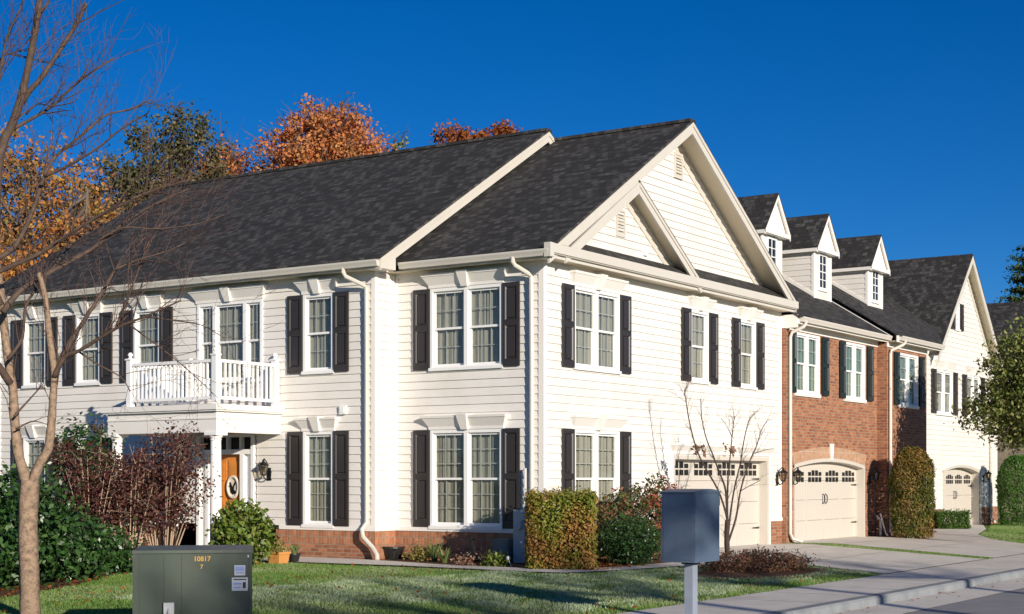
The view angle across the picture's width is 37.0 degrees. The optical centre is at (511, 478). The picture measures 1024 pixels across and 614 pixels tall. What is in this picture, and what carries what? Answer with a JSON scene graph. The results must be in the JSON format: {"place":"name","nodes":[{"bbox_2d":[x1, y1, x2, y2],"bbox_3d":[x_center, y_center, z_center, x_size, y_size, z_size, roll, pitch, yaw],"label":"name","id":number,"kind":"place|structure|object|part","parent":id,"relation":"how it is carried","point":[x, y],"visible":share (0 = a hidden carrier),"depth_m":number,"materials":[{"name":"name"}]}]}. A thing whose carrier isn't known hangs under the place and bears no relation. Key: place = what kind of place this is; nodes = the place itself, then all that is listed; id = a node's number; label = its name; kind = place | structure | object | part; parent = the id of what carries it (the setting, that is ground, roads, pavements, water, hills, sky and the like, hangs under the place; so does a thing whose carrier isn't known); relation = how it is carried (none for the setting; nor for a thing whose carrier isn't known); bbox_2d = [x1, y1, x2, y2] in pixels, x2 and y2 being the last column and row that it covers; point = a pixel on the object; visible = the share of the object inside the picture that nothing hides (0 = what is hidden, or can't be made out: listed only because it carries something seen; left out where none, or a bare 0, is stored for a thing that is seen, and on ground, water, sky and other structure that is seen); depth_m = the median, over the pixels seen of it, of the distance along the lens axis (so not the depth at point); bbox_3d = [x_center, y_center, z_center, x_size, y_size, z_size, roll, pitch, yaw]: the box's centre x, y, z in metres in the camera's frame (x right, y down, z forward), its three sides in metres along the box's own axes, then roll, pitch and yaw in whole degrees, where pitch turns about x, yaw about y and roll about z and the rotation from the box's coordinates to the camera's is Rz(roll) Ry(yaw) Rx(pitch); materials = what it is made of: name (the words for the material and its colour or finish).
{"place":"outdoors","nodes":[
{"label":"outdoors","id":0,"kind":"place"},
{"bbox_2d":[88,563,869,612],"bbox_3d":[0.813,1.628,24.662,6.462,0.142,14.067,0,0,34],"label":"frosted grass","id":1,"kind":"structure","parent":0,"point":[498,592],"depth_m":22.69,"materials":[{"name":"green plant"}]},
{"bbox_2d":[0,520,1023,613],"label":"lawn","id":2,"kind":"structure","parent":0,"point":[188,541],"depth_m":22.27,"materials":[{"name":"plant"}]},
{"bbox_2d":[0,115,124,280],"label":"autumn tree","id":3,"kind":"object","parent":2,"relation":"on","point":[14,226],"visible":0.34,"depth_m":65.53,"materials":[{"name":"orange plant"}]},
{"bbox_2d":[0,559,128,596],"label":"planting bed","id":4,"kind":"object","parent":2,"relation":"on","point":[41,587],"visible":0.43,"depth_m":22.88,"materials":[{"name":"brown soil"}]},
{"bbox_2d":[0,461,57,590],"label":"evergreen shrub","id":5,"kind":"object","parent":4,"relation":"on","point":[8,537],"visible":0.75,"depth_m":21.49,"materials":[{"name":"green plant"}]},
{"bbox_2d":[0,464,107,589],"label":"evergreen shrub","id":6,"kind":"object","parent":4,"relation":"on","point":[57,525],"visible":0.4,"depth_m":22.55,"materials":[{"name":"green plant"}]},
{"bbox_2d":[33,409,125,529],"bbox_3d":[-8.668,0.097,31.018,1.958,3.095,2.060,0,0,-32],"label":"evergreen shrub","id":7,"kind":"object","parent":4,"relation":"on","point":[84,433],"visible":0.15,"depth_m":30.82,"materials":[{"name":"green plant"}]},
{"bbox_2d":[39,499,132,579],"bbox_3d":[-7.147,0.972,24.378,2.018,1.365,2.075,0,0,34],"label":"evergreen shrub","id":8,"kind":"object","parent":4,"relation":"on","point":[94,554],"visible":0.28,"depth_m":24.25,"materials":[{"name":"green plant"}]},
{"bbox_2d":[37,419,144,538],"bbox_3d":[-7.664,0.269,28.038,2.250,2.736,2.228,0,0,34],"label":"burgundy shrub","id":9,"kind":"object","parent":4,"relation":"on","point":[88,496],"visible":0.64,"depth_m":27.61,"materials":[{"name":"red plant"}]},
{"bbox_2d":[79,516,145,574],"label":"evergreen shrub","id":10,"kind":"object","parent":4,"relation":"on","point":[124,554],"visible":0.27,"depth_m":25.81,"materials":[{"name":"green plant"}]},
{"bbox_2d":[79,446,173,559],"bbox_3d":[-7.148,0.507,28.186,1.738,2.255,1.746,0,0,-17],"label":"burgundy shrub","id":11,"kind":"object","parent":4,"relation":"on","point":[140,509],"visible":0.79,"depth_m":27.99,"materials":[{"name":"red plant"}]},
{"bbox_2d":[99,417,231,544],"bbox_3d":[-6.497,0.243,28.608,1.973,2.787,2.065,0,0,14],"label":"burgundy shrub","id":12,"kind":"object","parent":4,"relation":"on","point":[173,505],"visible":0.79,"depth_m":28.39,"materials":[{"name":"red plant"}]},
{"bbox_2d":[0,148,138,281],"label":"autumn tree","id":13,"kind":"object","parent":2,"relation":"on","point":[87,210],"visible":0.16,"depth_m":62.41,"materials":[{"name":"orange plant"}]},
{"bbox_2d":[0,0,282,613],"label":"bare tree","id":14,"kind":"object","parent":2,"relation":"on","point":[28,550],"visible":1,"depth_m":17.47,"materials":[{"name":"brown plant"}]},
{"bbox_2d":[53,93,239,236],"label":"autumn tree","id":15,"kind":"object","parent":2,"relation":"on","point":[200,136],"visible":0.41,"depth_m":69.37,"materials":[{"name":"green plant"}]},
{"bbox_2d":[132,545,252,613],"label":"transformer box","id":16,"kind":"object","parent":2,"relation":"on","point":[192,579],"visible":1,"depth_m":14.91,"materials":[{"name":"metal"}]},
{"bbox_2d":[180,111,258,178],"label":"autumn tree","id":17,"kind":"object","parent":2,"relation":"on","point":[237,161],"visible":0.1,"depth_m":73.56,"materials":[{"name":"orange plant"}]},
{"bbox_2d":[205,496,289,564],"bbox_3d":[-5.056,0.982,28.612,1.368,1.330,1.626,0,0,34],"label":"leafy shrub","id":18,"kind":"object","parent":2,"relation":"on","point":[231,528],"visible":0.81,"depth_m":28.33,"materials":[{"name":"green plant"}]},
{"bbox_2d":[0,128,554,559],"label":"townhouse","id":19,"kind":"structure","parent":2,"relation":"on","point":[305,454],"depth_m":32.08,"materials":[{"name":"white plastic"}]},
{"bbox_2d":[21,318,46,388],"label":"window","id":20,"kind":"structure","parent":19,"relation":"in","point":[34,339],"depth_m":35.87,"materials":[{"name":"white plastic"}]},
{"bbox_2d":[23,438,45,506],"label":"window","id":21,"kind":"structure","parent":19,"relation":"in","point":[28,443],"depth_m":35.90,"materials":[{"name":"white plastic"}]},
{"bbox_2d":[74,313,100,385],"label":"window","id":22,"kind":"structure","parent":19,"relation":"in","point":[87,372],"depth_m":34.83,"materials":[{"name":"white plastic"}]},
{"bbox_2d":[76,436,99,487],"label":"window","id":23,"kind":"structure","parent":19,"relation":"in","point":[98,436],"depth_m":34.79,"materials":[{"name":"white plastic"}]},
{"bbox_2d":[133,308,160,382],"bbox_3d":[-8.000,-2.930,33.678,0.870,1.620,0.190,0,0,34],"label":"window","id":24,"kind":"structure","parent":19,"relation":"in","point":[144,351],"depth_m":33.78,"materials":[{"name":"white plastic"}]},
{"bbox_2d":[196,299,262,384],"bbox_3d":[-5.933,-2.880,32.299,1.920,1.720,0.191,0,0,34],"label":"window","id":25,"kind":"structure","parent":19,"relation":"in","point":[250,321],"depth_m":32.35,"materials":[{"name":"white plastic"}]},
{"bbox_2d":[221,454,239,537],"bbox_3d":[-6.030,0.465,32.405,0.900,1.970,0.120,0,0,34],"label":"front door","id":26,"kind":"structure","parent":19,"relation":"in","point":[230,463],"depth_m":32.40,"materials":[{"name":"brown wood"}]},
{"bbox_2d":[226,475,239,498],"bbox_3d":[-5.881,0.170,32.250,0.368,0.498,0.057,0,0,34],"label":"door wreath","id":27,"kind":"object","parent":19,"relation":"attached to","point":[233,490],"depth_m":32.25,"materials":[{"name":"white metal"}]},
{"bbox_2d":[301,292,333,374],"bbox_3d":[-3.881,-2.930,30.932,0.850,1.620,0.194,0,0,34],"label":"window","id":28,"kind":"structure","parent":19,"relation":"in","point":[317,308],"depth_m":31.02,"materials":[{"name":"white plastic"}]},
{"bbox_2d":[301,431,333,527],"bbox_3d":[-3.881,0.013,30.932,0.850,1.945,0.194,0,0,34],"label":"window","id":29,"kind":"structure","parent":19,"relation":"in","point":[317,445],"depth_m":31.02,"materials":[{"name":"white plastic"}]},
{"bbox_2d":[268,551,290,563],"bbox_3d":[-4.429,1.490,28.997,0.334,0.220,0.334,0,0,34],"label":"planter box","id":30,"kind":"object","parent":2,"relation":"on","point":[281,557],"visible":0.82,"depth_m":28.89,"materials":[{"name":"wood"}]},
{"bbox_2d":[270,538,290,551],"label":"potted flower","id":31,"kind":"object","parent":30,"relation":"in","point":[278,547],"visible":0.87,"depth_m":28.94,"materials":[{"name":"yellow plant"}]},
{"bbox_2d":[238,90,406,172],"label":"autumn tree","id":32,"kind":"object","parent":2,"relation":"on","point":[341,142],"visible":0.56,"depth_m":71.16,"materials":[{"name":"orange plant"}]},
{"bbox_2d":[384,123,410,150],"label":"autumn tree","id":33,"kind":"object","parent":2,"relation":"on","point":[402,145],"visible":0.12,"depth_m":77.80,"materials":[{"name":"green plant"}]},
{"bbox_2d":[427,118,522,145],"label":"autumn tree","id":34,"kind":"object","parent":2,"relation":"on","point":[450,134],"visible":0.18,"depth_m":75.62,"materials":[{"name":"orange plant"}]},
{"bbox_2d":[253,557,769,571],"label":"footpath","id":35,"kind":"structure","parent":2,"relation":"on","point":[346,560],"depth_m":28.24,"materials":[{"name":"concrete"}]},
{"bbox_2d":[289,553,300,562],"bbox_3d":[-4.165,1.510,29.223,0.266,0.180,0.270,0,0,34],"label":"plant pot","id":36,"kind":"object","parent":35,"relation":"on","point":[294,558],"visible":0.98,"depth_m":29.14,"materials":[{"name":"black plastic"}]},
{"bbox_2d":[289,544,300,553],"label":"spiky plant","id":37,"kind":"object","parent":36,"relation":"on","point":[295,549],"visible":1,"depth_m":29.22,"materials":[{"name":"green plant"}]},
{"bbox_2d":[382,554,725,568],"bbox_3d":[0.622,1.603,30.780,6.150,0.017,6.500,0,0,34],"label":"planting bed","id":38,"kind":"object","parent":2,"relation":"on","point":[519,565],"visible":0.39,"depth_m":29.17,"materials":[{"name":"brown soil"}]},
{"bbox_2d":[382,546,404,559],"bbox_3d":[-2.367,1.470,30.404,0.482,0.260,0.490,0,0,34],"label":"plant pot","id":39,"kind":"object","parent":38,"relation":"on","point":[391,553],"visible":1,"depth_m":30.23,"materials":[{"name":"black plastic"}]},
{"bbox_2d":[396,541,431,561],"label":"bed plant","id":40,"kind":"object","parent":38,"relation":"on","point":[421,553],"visible":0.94,"depth_m":29.60,"materials":[{"name":"yellow plant"}]},
{"bbox_2d":[423,540,444,561],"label":"spiky plant","id":41,"kind":"object","parent":38,"relation":"on","point":[432,549],"visible":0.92,"depth_m":29.38,"materials":[{"name":"green plant"}]},
{"bbox_2d":[434,547,454,562],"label":"spiky plant","id":42,"kind":"object","parent":38,"relation":"on","point":[443,558],"visible":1,"depth_m":28.96,"materials":[{"name":"green plant"}]},
{"bbox_2d":[450,552,477,565],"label":"bed plant","id":43,"kind":"object","parent":38,"relation":"on","point":[463,561],"visible":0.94,"depth_m":27.89,"materials":[{"name":"brown plant"}]},
{"bbox_2d":[462,537,481,564],"bbox_3d":[-0.740,1.333,28.356,0.457,0.536,0.184,0,0,34],"label":"bird ornament","id":44,"kind":"object","parent":38,"relation":"on","point":[473,554],"visible":0.73,"depth_m":28.30,"materials":[{"name":"black metal"}]},
{"bbox_2d":[470,544,495,563],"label":"strappy plant","id":45,"kind":"object","parent":38,"relation":"on","point":[494,550],"visible":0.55,"depth_m":28.46,"materials":[{"name":"green plant"}]},
{"bbox_2d":[474,550,514,566],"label":"bed plant","id":46,"kind":"object","parent":38,"relation":"on","point":[500,559],"visible":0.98,"depth_m":27.65,"materials":[{"name":"green plant"}]},
{"bbox_2d":[492,539,512,560],"bbox_3d":[-0.167,1.420,29.013,0.360,0.560,0.235,0,0,34],"label":"utility box","id":47,"kind":"object","parent":38,"relation":"on","point":[505,545],"visible":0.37,"depth_m":28.91,"materials":[{"name":"grey metal"}]},
{"bbox_2d":[522,485,599,571],"bbox_3d":[0.876,0.897,27.352,1.395,1.582,1.372,0,0,0],"label":"clipped hedge","id":48,"kind":"object","parent":38,"relation":"on","point":[575,540],"visible":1,"depth_m":26.83,"materials":[{"name":"green plant"}]},
{"bbox_2d":[595,508,660,565],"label":"round shrub","id":49,"kind":"object","parent":38,"relation":"on","point":[645,550],"visible":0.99,"depth_m":28.19,"materials":[{"name":"green plant"}]},
{"bbox_2d":[595,472,677,562],"bbox_3d":[2.353,0.751,29.896,1.531,1.779,2.910,0,0,34],"label":"nandina shrub","id":50,"kind":"object","parent":38,"relation":"on","point":[625,499],"visible":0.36,"depth_m":29.74,"materials":[{"name":"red plant"}]},
{"bbox_2d":[644,472,682,559],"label":"red berry shrub","id":51,"kind":"object","parent":38,"relation":"on","point":[658,505],"visible":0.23,"depth_m":29.91,"materials":[{"name":"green plant"}]},
{"bbox_2d":[667,370,779,556],"bbox_3d":[4.457,-0.247,31.417,2.894,4.263,0.951,0,0,-22],"label":"bare tree","id":52,"kind":"object","parent":38,"relation":"on","point":[727,536],"visible":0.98,"depth_m":31.43,"materials":[{"name":"brown plant"}]},
{"bbox_2d":[386,118,798,562],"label":"townhouse","id":53,"kind":"structure","parent":2,"relation":"on","point":[570,309],"depth_m":30.75,"materials":[{"name":"white plastic"}]},
{"bbox_2d":[428,283,502,370],"bbox_3d":[-0.863,-2.930,29.699,1.760,1.620,0.193,0,0,34],"label":"window","id":54,"kind":"structure","parent":53,"relation":"in","point":[466,321],"depth_m":29.69,"materials":[{"name":"white plastic"}]},
{"bbox_2d":[428,429,502,530],"bbox_3d":[-0.863,0.013,29.699,1.760,1.945,0.193,0,0,34],"label":"window","id":55,"kind":"structure","parent":53,"relation":"in","point":[466,464],"depth_m":29.69,"materials":[{"name":"white plastic"}]},
{"bbox_2d":[513,468,526,562],"bbox_3d":[0.155,0.690,28.810,0.260,1.780,0.225,0,0,34],"label":"electric meter","id":56,"kind":"object","parent":53,"relation":"attached to","point":[519,530],"visible":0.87,"depth_m":28.78,"materials":[{"name":"grey metal"}]},
{"bbox_2d":[573,286,621,374],"bbox_3d":[1.641,-2.930,30.328,0.191,1.620,1.820,0,0,34],"label":"window","id":57,"kind":"structure","parent":53,"relation":"in","point":[597,313],"depth_m":30.30,"materials":[{"name":"white plastic"}]},
{"bbox_2d":[575,429,619,528],"bbox_3d":[1.641,0.013,30.328,0.193,1.945,1.820,0,0,34],"label":"window","id":58,"kind":"structure","parent":53,"relation":"in","point":[597,453],"depth_m":30.34,"materials":[{"name":"white plastic"}]},
{"bbox_2d":[690,309,709,384],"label":"window","id":59,"kind":"structure","parent":53,"relation":"in","point":[700,319],"depth_m":34.27,"materials":[{"name":"white plastic"}]},
{"bbox_2d":[675,459,758,546],"bbox_3d":[4.679,0.577,35.166,0.132,2.015,4.780,0,0,34],"label":"garage door","id":60,"kind":"structure","parent":53,"relation":"in","point":[689,475],"depth_m":36.00,"materials":[{"name":"beige metal"}]},
{"bbox_2d":[740,319,757,389],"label":"window","id":61,"kind":"structure","parent":53,"relation":"in","point":[748,328],"depth_m":36.38,"materials":[{"name":"white plastic"}]},
{"bbox_2d":[671,566,827,578],"bbox_3d":[4.603,1.652,27.135,2.126,0.042,4.111,0,0,30],"label":"planting bed","id":62,"kind":"object","parent":2,"relation":"on","point":[737,574],"visible":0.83,"depth_m":26.58,"materials":[{"name":"brown soil"}]},
{"bbox_2d":[698,543,819,572],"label":"shrub","id":63,"kind":"object","parent":62,"relation":"on","point":[745,560],"visible":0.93,"depth_m":27.33,"materials":[{"name":"brown plant"}]},
{"bbox_2d":[737,193,892,543],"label":"townhouse","id":64,"kind":"structure","parent":2,"relation":"on","point":[829,389],"depth_m":40.51,"materials":[{"name":"red brick"}]},
{"bbox_2d":[795,332,820,396],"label":"window","id":65,"kind":"structure","parent":64,"relation":"in","point":[808,346],"depth_m":38.81,"materials":[{"name":"white plastic"}]},
{"bbox_2d":[796,462,855,540],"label":"garage door","id":66,"kind":"structure","parent":64,"relation":"in","point":[839,503],"depth_m":40.35,"materials":[{"name":"beige metal"}]},
{"bbox_2d":[844,342,866,401],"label":"window","id":67,"kind":"structure","parent":64,"relation":"in","point":[855,353],"depth_m":41.51,"materials":[{"name":"white plastic"}]},
{"bbox_2d":[832,235,945,535],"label":"townhouse","id":68,"kind":"structure","parent":2,"relation":"on","point":[860,267],"depth_m":44.80,"materials":[{"name":"red brick"}]},
{"bbox_2d":[898,353,918,407],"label":"window","id":69,"kind":"structure","parent":68,"relation":"in","point":[908,363],"depth_m":44.26,"materials":[{"name":"white plastic"}]},
{"bbox_2d":[782,254,1002,527],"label":"townhouse","id":70,"kind":"structure","parent":2,"relation":"on","point":[945,295],"depth_m":51.59,"materials":[{"name":"white plastic"}]},
{"bbox_2d":[936,369,953,416],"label":"window","id":71,"kind":"structure","parent":70,"relation":"in","point":[944,378],"depth_m":50.06,"materials":[{"name":"white plastic"}]},
{"bbox_2d":[954,304,960,331],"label":"window","id":72,"kind":"structure","parent":70,"relation":"in","point":[957,329],"depth_m":51.31,"materials":[{"name":"white plastic"}]},
{"bbox_2d":[944,468,971,524],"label":"garage door","id":73,"kind":"structure","parent":70,"relation":"in","point":[957,481],"depth_m":52.16,"materials":[{"name":"beige metal"}]},
{"bbox_2d":[967,375,981,419],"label":"window","id":74,"kind":"structure","parent":70,"relation":"in","point":[975,380],"depth_m":52.66,"materials":[{"name":"white plastic"}]},
{"bbox_2d":[869,531,936,538],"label":"planting bed","id":75,"kind":"object","parent":2,"relation":"on","point":[903,536],"visible":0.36,"depth_m":42.35,"materials":[{"name":"brown soil"}]},
{"bbox_2d":[876,513,888,536],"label":"downpipe outlet","id":76,"kind":"object","parent":75,"relation":"on","point":[881,522],"visible":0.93,"depth_m":42.62,"materials":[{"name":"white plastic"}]},
{"bbox_2d":[885,445,936,538],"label":"arborvitae","id":77,"kind":"object","parent":75,"relation":"on","point":[918,463],"visible":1,"depth_m":41.24,"materials":[{"name":"green plant"}]},
{"bbox_2d":[934,507,971,528],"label":"clipped hedge","id":78,"kind":"object","parent":75,"relation":"on","point":[955,518],"visible":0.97,"depth_m":48.76,"materials":[{"name":"green plant"}]},
{"bbox_2d":[784,522,1023,558],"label":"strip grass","id":79,"kind":"structure","parent":2,"relation":"on","point":[1004,532],"depth_m":42.18,"materials":[{"name":"green plant"}]},
{"bbox_2d":[943,313,1023,458],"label":"leafy tree","id":80,"kind":"object","parent":2,"relation":"on","point":[1005,403],"visible":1,"depth_m":40.73,"materials":[{"name":"green plant"}]},
{"bbox_2d":[987,301,1023,519],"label":"house","id":81,"kind":"structure","parent":2,"relation":"on","point":[1008,311],"depth_m":62.94,"materials":[{"name":"stone"}]},
{"bbox_2d":[994,245,1023,302],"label":"pine tree","id":82,"kind":"object","parent":2,"relation":"on","point":[1018,268],"visible":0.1,"depth_m":83.82,"materials":[{"name":"green plant"}]},
{"bbox_2d":[995,455,1023,525],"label":"arborvitae","id":83,"kind":"object","parent":2,"relation":"on","point":[1003,497],"visible":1,"depth_m":52.02,"materials":[{"name":"green plant"}]},
{"bbox_2d":[0,0,1023,302],"label":"sky","id":84,"kind":"structure","parent":0,"point":[900,121],"materials":[{"name":"blue"}]},
{"bbox_2d":[618,554,1023,613],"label":"sidewalk","id":85,"kind":"structure","parent":0,"point":[759,603],"depth_m":23.35,"materials":[{"name":"concrete"}]},
{"bbox_2d":[659,489,721,613],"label":"mail cabinet","id":86,"kind":"object","parent":85,"relation":"on","point":[690,529],"visible":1,"depth_m":18.18,"materials":[{"name":"black metal"}]},
{"bbox_3d":[2.336,0.578,18.271,0.006,0.785,0.615,0,0,34],"label":"door","id":87,"kind":"part","parent":86,"relation":"part of","materials":[{"name":"grey metal"}]},
{"bbox_2d":[719,543,981,573],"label":"driveway","id":88,"kind":"structure","parent":0,"point":[877,564],"depth_m":32.00,"materials":[{"name":"concrete"}]},
{"bbox_2d":[803,536,1023,557],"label":"driveway","id":89,"kind":"structure","parent":0,"point":[975,548],"depth_m":37.46,"materials":[{"name":"concrete"}]},
{"bbox_2d":[923,525,991,542],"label":"driveway","id":90,"kind":"structure","parent":0,"point":[971,534],"depth_m":43.96,"materials":[{"name":"concrete"}]},
{"bbox_2d":[904,588,1021,613],"bbox_3d":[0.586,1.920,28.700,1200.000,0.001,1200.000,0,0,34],"label":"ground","id":91,"kind":"structure","parent":0,"point":[961,601],"depth_m":23.96,"materials":[{"name":"concrete"}]},
{"bbox_2d":[761,568,1023,613],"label":"kerb","id":92,"kind":"structure","parent":91,"relation":"on","point":[836,606],"depth_m":22.84,"materials":[{"name":"concrete"}]},
{"bbox_2d":[906,588,1023,613],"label":"road","id":93,"kind":"structure","parent":0,"point":[1010,602],"depth_m":21.92,"materials":[{"name":"grey asphalt"}]},
{"bbox_2d":[832,577,1023,613],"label":"gutter pan","id":94,"kind":"object","parent":93,"relation":"on","point":[932,600],"visible":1,"depth_m":23.11,"materials":[{"name":"concrete"}]},
{"bbox_2d":[0,562,1018,613],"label":"fallen leaves","id":95,"kind":"object","parent":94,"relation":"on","point":[417,591],"visible":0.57,"depth_m":23.38,"materials":[{"name":"orange plant"}]},
{"bbox_2d":[977,539,1023,545],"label":"driveway","id":96,"kind":"structure","parent":0,"point":[992,541],"depth_m":39.49,"materials":[{"name":"concrete"}]}
]}

